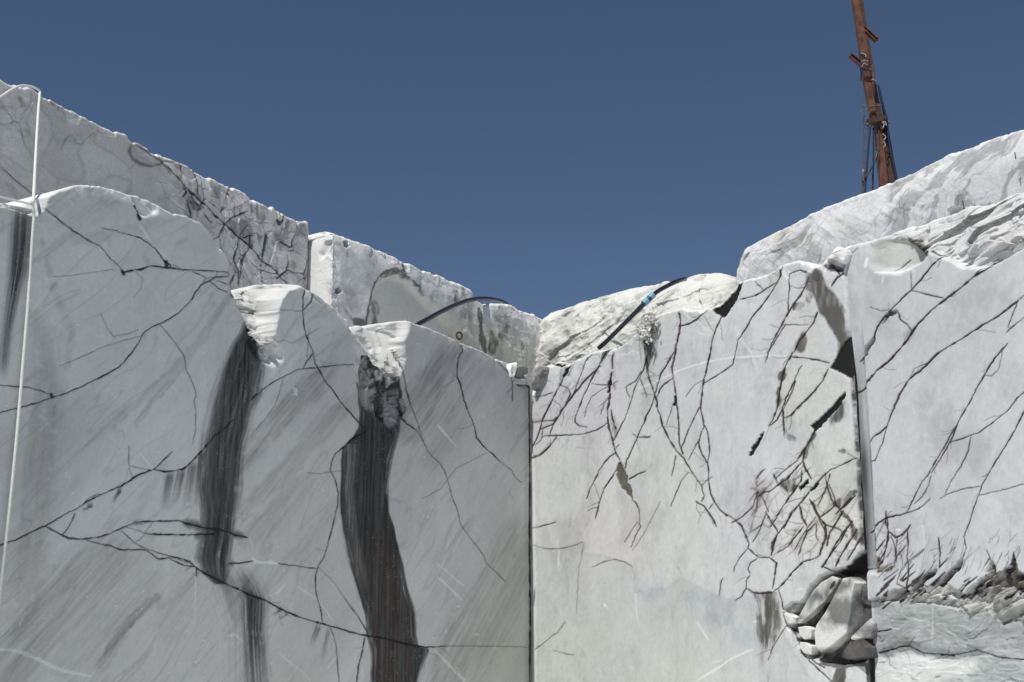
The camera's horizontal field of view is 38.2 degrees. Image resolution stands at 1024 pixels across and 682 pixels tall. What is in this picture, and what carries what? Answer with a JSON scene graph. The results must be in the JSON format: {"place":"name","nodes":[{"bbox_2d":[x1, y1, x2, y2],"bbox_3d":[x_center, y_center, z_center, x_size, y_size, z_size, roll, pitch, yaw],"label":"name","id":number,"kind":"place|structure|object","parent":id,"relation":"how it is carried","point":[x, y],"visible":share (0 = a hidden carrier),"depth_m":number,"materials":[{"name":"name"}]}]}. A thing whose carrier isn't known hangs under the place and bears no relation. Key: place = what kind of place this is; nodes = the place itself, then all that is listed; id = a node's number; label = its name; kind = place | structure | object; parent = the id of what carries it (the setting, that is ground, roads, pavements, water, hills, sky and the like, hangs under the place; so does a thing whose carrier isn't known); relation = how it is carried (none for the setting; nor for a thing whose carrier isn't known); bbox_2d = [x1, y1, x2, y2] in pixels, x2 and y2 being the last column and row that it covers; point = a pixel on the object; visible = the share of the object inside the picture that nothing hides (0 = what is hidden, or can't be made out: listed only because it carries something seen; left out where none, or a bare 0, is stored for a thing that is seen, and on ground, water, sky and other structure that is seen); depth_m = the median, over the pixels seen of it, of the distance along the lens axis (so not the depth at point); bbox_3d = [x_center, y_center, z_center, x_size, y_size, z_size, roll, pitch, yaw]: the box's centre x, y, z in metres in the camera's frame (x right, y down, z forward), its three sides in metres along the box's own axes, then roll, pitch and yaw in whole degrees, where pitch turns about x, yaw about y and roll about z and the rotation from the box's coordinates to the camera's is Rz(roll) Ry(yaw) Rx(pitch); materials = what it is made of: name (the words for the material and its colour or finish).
{"place":"outdoors","nodes":[
{"label":"outdoors","id":0,"kind":"place"},
{"bbox_2d":[0,0,1023,318],"label":"sky","id":1,"kind":"structure","parent":0,"point":[541,158],"materials":[{"name":"blue"}]},
{"bbox_3d":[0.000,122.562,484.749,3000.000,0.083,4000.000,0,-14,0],"label":"ground","id":2,"kind":"structure","parent":0,"visible":0},
{"bbox_2d":[0,80,308,289],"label":"marble wall","id":3,"kind":"structure","parent":2,"relation":"on","point":[256,243],"depth_m":20.48,"materials":[{"name":"grey stone"}]},
{"bbox_2d":[0,84,40,603],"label":"rope","id":4,"kind":"object","parent":3,"relation":"hanging from","point":[24,347],"visible":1,"depth_m":14.91,"materials":[{"name":"white fabric"}]},
{"bbox_2d":[0,185,530,681],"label":"marble wall","id":5,"kind":"structure","parent":2,"relation":"on","point":[216,479],"depth_m":17.56,"materials":[{"name":"grey stone"}]},
{"bbox_2d":[0,196,31,204],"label":"cord","id":6,"kind":"object","parent":5,"relation":"on","point":[2,197],"visible":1,"depth_m":15.04,"materials":[{"name":"white fabric"}]},
{"bbox_2d":[415,296,509,325],"bbox_3d":[-0.708,-0.418,25.866,0.212,2.235,6.923,-3,-14,13],"label":"water hose","id":7,"kind":"object","parent":5,"relation":"on","point":[444,310],"visible":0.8,"depth_m":24.58,"materials":[{"name":"black rubber"}]},
{"bbox_2d":[511,377,527,384],"bbox_3d":[0.033,0.682,24.237,0.270,0.150,0.498,-8,-16,29],"label":"boulder","id":8,"kind":"object","parent":5,"relation":"on","point":[516,381],"visible":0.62,"depth_m":24.18,"materials":[{"name":"stone"}]},
{"bbox_2d":[506,362,516,376],"bbox_3d":[-0.072,0.475,24.062,0.263,0.284,0.235,-8,-16,30],"label":"boulder","id":9,"kind":"object","parent":8,"relation":"on","point":[511,367],"visible":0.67,"depth_m":24.00,"materials":[{"name":"stone"}]},
{"bbox_2d":[511,365,527,377],"bbox_3d":[0.045,0.532,24.379,0.314,0.255,0.435,-8,-16,30],"label":"boulder","id":10,"kind":"object","parent":8,"relation":"on","point":[521,370],"visible":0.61,"depth_m":24.27,"materials":[{"name":"stone"}]},
{"bbox_2d":[306,232,541,398],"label":"marble block","id":11,"kind":"structure","parent":2,"relation":"on","point":[353,283],"depth_m":25.13,"materials":[{"name":"grey stone"}]},
{"bbox_2d":[456,331,462,339],"bbox_3d":[-0.807,-0.082,22.627,0.127,0.138,0.030,9,-17,-33],"label":"iron ring","id":12,"kind":"object","parent":11,"relation":"attached to","point":[457,335],"visible":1,"depth_m":22.61,"materials":[{"name":"metal"}]},
{"bbox_2d":[536,273,735,366],"bbox_3d":[3.373,3.554,26.035,3.486,9.500,5.969,11,-18,-37],"label":"rock ledge","id":13,"kind":"object","parent":2,"relation":"on","point":[581,330],"visible":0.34,"depth_m":26.74,"materials":[{"name":"stone"}]},
{"bbox_2d":[597,277,686,349],"bbox_3d":[2.348,-0.529,23.083,2.102,1.551,0.865,12,-19,-41],"label":"water pipe","id":14,"kind":"object","parent":13,"relation":"on","point":[649,298],"visible":1,"depth_m":22.37,"materials":[{"name":"black rubber"}]},
{"bbox_2d":[531,247,874,681],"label":"marble wall","id":15,"kind":"structure","parent":2,"relation":"on","point":[697,508],"depth_m":19.74,"materials":[{"name":"white stone"}]},
{"bbox_2d":[532,366,549,390],"bbox_3d":[0.609,0.615,24.265,0.472,0.405,0.446,7,-16,-27],"label":"boulder","id":16,"kind":"object","parent":15,"relation":"on","point":[539,374],"visible":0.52,"depth_m":24.17,"materials":[{"name":"stone"}]},
{"bbox_2d":[633,306,658,349],"bbox_3d":[1.912,-0.193,21.370,0.212,0.597,0.742,7,-16,-25],"label":"plant","id":17,"kind":"object","parent":15,"relation":"on","point":[646,326],"visible":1,"depth_m":21.30,"materials":[{"name":"white plant"}]},
{"bbox_2d":[789,615,798,623],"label":"rock slab","id":18,"kind":"object","parent":15,"relation":"on","point":[793,619],"visible":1,"depth_m":17.79,"materials":[{"name":"stone"}]},
{"bbox_2d":[788,603,804,612],"bbox_3d":[3.460,3.238,17.924,0.142,0.130,0.343,7,-16,-26],"label":"rock slab","id":19,"kind":"object","parent":15,"relation":"on","point":[796,608],"visible":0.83,"depth_m":17.86,"materials":[{"name":"stone"}]},
{"bbox_2d":[798,626,815,639],"bbox_3d":[3.540,3.472,17.599,0.152,0.156,0.244,7,-16,-26],"label":"rock slab","id":20,"kind":"object","parent":15,"relation":"on","point":[806,632],"visible":0.85,"depth_m":17.54,"materials":[{"name":"stone"}]},
{"bbox_2d":[800,642,818,654],"bbox_3d":[3.526,3.644,17.530,0.126,0.160,0.216,7,-16,-27],"label":"rock slab","id":21,"kind":"object","parent":15,"relation":"on","point":[809,648],"visible":0.96,"depth_m":17.46,"materials":[{"name":"stone"}]},
{"bbox_2d":[798,576,842,623],"bbox_3d":[3.705,3.064,17.497,0.227,0.514,0.772,7,-16,-27],"label":"rock slab","id":22,"kind":"object","parent":15,"relation":"on","point":[822,595],"visible":0.76,"depth_m":17.44,"materials":[{"name":"stone"}]},
{"bbox_2d":[819,581,834,619],"bbox_3d":[3.761,3.101,17.523,0.221,0.452,0.751,3,-14,-12],"label":"rock slab","id":23,"kind":"object","parent":15,"relation":"on","point":[823,610],"visible":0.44,"depth_m":17.43,"materials":[{"name":"stone"}]},
{"bbox_2d":[826,245,852,264],"bbox_3d":[4.027,-1.005,17.827,0.367,0.283,0.482,6,-15,-22],"label":"boulder","id":24,"kind":"object","parent":15,"relation":"on","point":[842,255],"visible":0.71,"depth_m":17.68,"materials":[{"name":"stone"}]},
{"bbox_2d":[814,577,865,652],"bbox_3d":[3.835,3.181,17.140,0.280,0.833,0.748,7,-16,-27],"label":"rock slab","id":25,"kind":"object","parent":15,"relation":"on","point":[837,626],"visible":0.88,"depth_m":16.99,"materials":[{"name":"stone"}]},
{"bbox_2d":[837,639,877,660],"bbox_3d":[3.958,3.530,16.881,0.290,0.238,0.843,3,-14,-12],"label":"rock slab","id":26,"kind":"object","parent":15,"relation":"on","point":[861,649],"visible":0.94,"depth_m":16.61,"materials":[{"name":"stone"}]},
{"bbox_2d":[851,618,877,639],"bbox_3d":[4.054,3.269,16.730,0.286,0.245,0.377,8,-16,-28],"label":"rock slab","id":27,"kind":"object","parent":26,"relation":"on","point":[868,629],"visible":0.69,"depth_m":16.59,"materials":[{"name":"stone"}]},
{"bbox_2d":[736,130,1023,286],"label":"marble wall","id":28,"kind":"structure","parent":2,"relation":"on","point":[988,172],"depth_m":21.11,"materials":[{"name":"white stone"}]},
{"bbox_2d":[848,0,897,193],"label":"drilling mast","id":29,"kind":"object","parent":28,"relation":"on","point":[884,157],"visible":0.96,"depth_m":26.69,"materials":[{"name":"metal"}]},
{"bbox_2d":[847,192,1023,681],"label":"marble wall","id":30,"kind":"structure","parent":2,"relation":"on","point":[936,307],"depth_m":15.89,"materials":[{"name":"grey stone"}]}
]}

